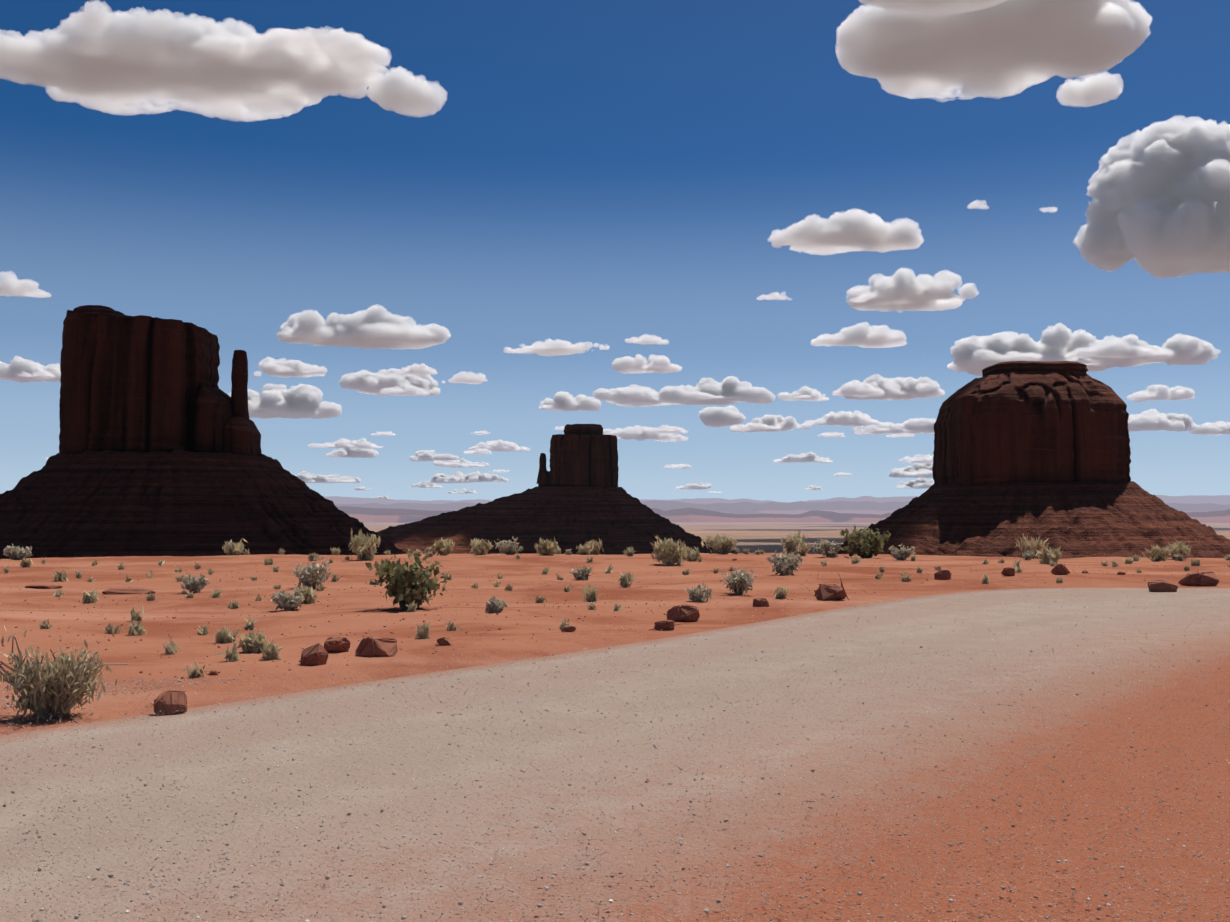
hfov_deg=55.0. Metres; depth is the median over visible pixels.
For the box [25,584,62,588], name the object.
pale ledge
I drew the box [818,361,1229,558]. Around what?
merrick butte
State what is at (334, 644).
boulder
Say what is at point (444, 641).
loose stones
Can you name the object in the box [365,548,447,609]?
juniper shrub branches
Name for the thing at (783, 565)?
sage bush branches
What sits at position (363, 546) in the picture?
rabbit brush branches
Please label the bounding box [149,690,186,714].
wedge boulder
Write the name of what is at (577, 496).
mitten butte
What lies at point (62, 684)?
dry bush branches
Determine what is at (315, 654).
pyramid boulder
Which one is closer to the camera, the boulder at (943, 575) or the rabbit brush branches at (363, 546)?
the boulder at (943, 575)
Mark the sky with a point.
(761, 247)
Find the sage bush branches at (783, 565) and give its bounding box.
[766,546,803,574]
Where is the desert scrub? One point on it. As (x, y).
(494, 605)
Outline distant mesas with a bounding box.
[324,495,1229,522]
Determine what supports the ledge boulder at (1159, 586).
on the ground
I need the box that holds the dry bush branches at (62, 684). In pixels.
[0,625,127,719]
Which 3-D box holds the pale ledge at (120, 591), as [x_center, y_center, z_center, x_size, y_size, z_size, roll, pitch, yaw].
[-10.391,2.778,25.282,1.102,0.134,0.705,0,-3,-1]
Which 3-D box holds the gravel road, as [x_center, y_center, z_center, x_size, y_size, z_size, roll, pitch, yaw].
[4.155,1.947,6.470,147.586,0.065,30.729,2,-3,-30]
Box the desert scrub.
[2,530,1229,677]
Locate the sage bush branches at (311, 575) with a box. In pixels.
[292,557,330,587]
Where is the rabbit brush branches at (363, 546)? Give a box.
[348,528,380,559]
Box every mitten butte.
[0,305,406,558]
[375,424,731,554]
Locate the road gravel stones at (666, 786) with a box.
[0,588,1229,921]
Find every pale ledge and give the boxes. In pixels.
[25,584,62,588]
[102,587,155,594]
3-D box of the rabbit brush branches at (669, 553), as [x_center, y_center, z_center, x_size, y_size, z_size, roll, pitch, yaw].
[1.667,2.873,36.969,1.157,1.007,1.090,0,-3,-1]
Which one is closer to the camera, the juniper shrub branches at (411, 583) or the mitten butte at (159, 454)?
the juniper shrub branches at (411, 583)
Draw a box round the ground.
[0,522,1229,734]
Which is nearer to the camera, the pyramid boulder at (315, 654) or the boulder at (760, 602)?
the pyramid boulder at (315, 654)
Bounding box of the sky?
[0,0,1229,501]
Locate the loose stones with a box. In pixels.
[206,555,1125,674]
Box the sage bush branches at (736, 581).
[719,567,756,594]
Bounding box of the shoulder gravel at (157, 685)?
[0,678,237,708]
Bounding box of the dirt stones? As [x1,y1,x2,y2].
[0,558,1224,706]
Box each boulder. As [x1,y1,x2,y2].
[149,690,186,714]
[298,643,327,665]
[324,637,350,652]
[355,636,396,656]
[561,625,575,631]
[650,620,685,630]
[666,604,699,621]
[752,598,768,606]
[814,573,848,600]
[934,570,951,579]
[1001,567,1014,575]
[1051,564,1070,574]
[1147,580,1177,591]
[1178,569,1219,586]
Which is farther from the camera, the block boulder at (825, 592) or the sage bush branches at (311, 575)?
the sage bush branches at (311, 575)
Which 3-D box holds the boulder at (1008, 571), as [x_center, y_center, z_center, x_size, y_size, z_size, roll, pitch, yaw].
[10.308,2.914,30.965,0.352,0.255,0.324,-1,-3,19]
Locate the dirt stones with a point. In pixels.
(7, 696)
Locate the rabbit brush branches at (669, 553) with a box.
[650,538,686,564]
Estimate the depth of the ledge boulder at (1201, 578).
27.44 m
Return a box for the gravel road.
[0,588,1229,921]
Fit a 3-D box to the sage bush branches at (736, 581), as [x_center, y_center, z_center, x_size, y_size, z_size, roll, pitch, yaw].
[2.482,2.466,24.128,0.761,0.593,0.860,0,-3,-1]
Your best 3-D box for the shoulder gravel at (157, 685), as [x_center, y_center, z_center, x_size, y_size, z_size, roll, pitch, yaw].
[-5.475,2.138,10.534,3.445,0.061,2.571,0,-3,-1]
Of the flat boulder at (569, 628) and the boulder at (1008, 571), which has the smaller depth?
the flat boulder at (569, 628)
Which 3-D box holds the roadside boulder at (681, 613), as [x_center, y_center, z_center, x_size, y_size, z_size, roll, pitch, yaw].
[1.062,2.380,18.191,0.522,0.311,0.748,0,-3,-1]
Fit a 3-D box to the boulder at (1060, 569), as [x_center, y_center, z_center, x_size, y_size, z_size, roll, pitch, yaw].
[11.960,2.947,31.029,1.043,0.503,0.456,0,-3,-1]
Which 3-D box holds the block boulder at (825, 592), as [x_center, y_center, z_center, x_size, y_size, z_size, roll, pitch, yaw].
[4.181,2.449,22.945,0.594,0.675,0.553,-2,-3,37]
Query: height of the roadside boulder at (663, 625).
0.181 m
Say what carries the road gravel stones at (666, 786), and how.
on the gravel road
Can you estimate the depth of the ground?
21.86 m
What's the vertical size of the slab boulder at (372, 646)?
0.312 m

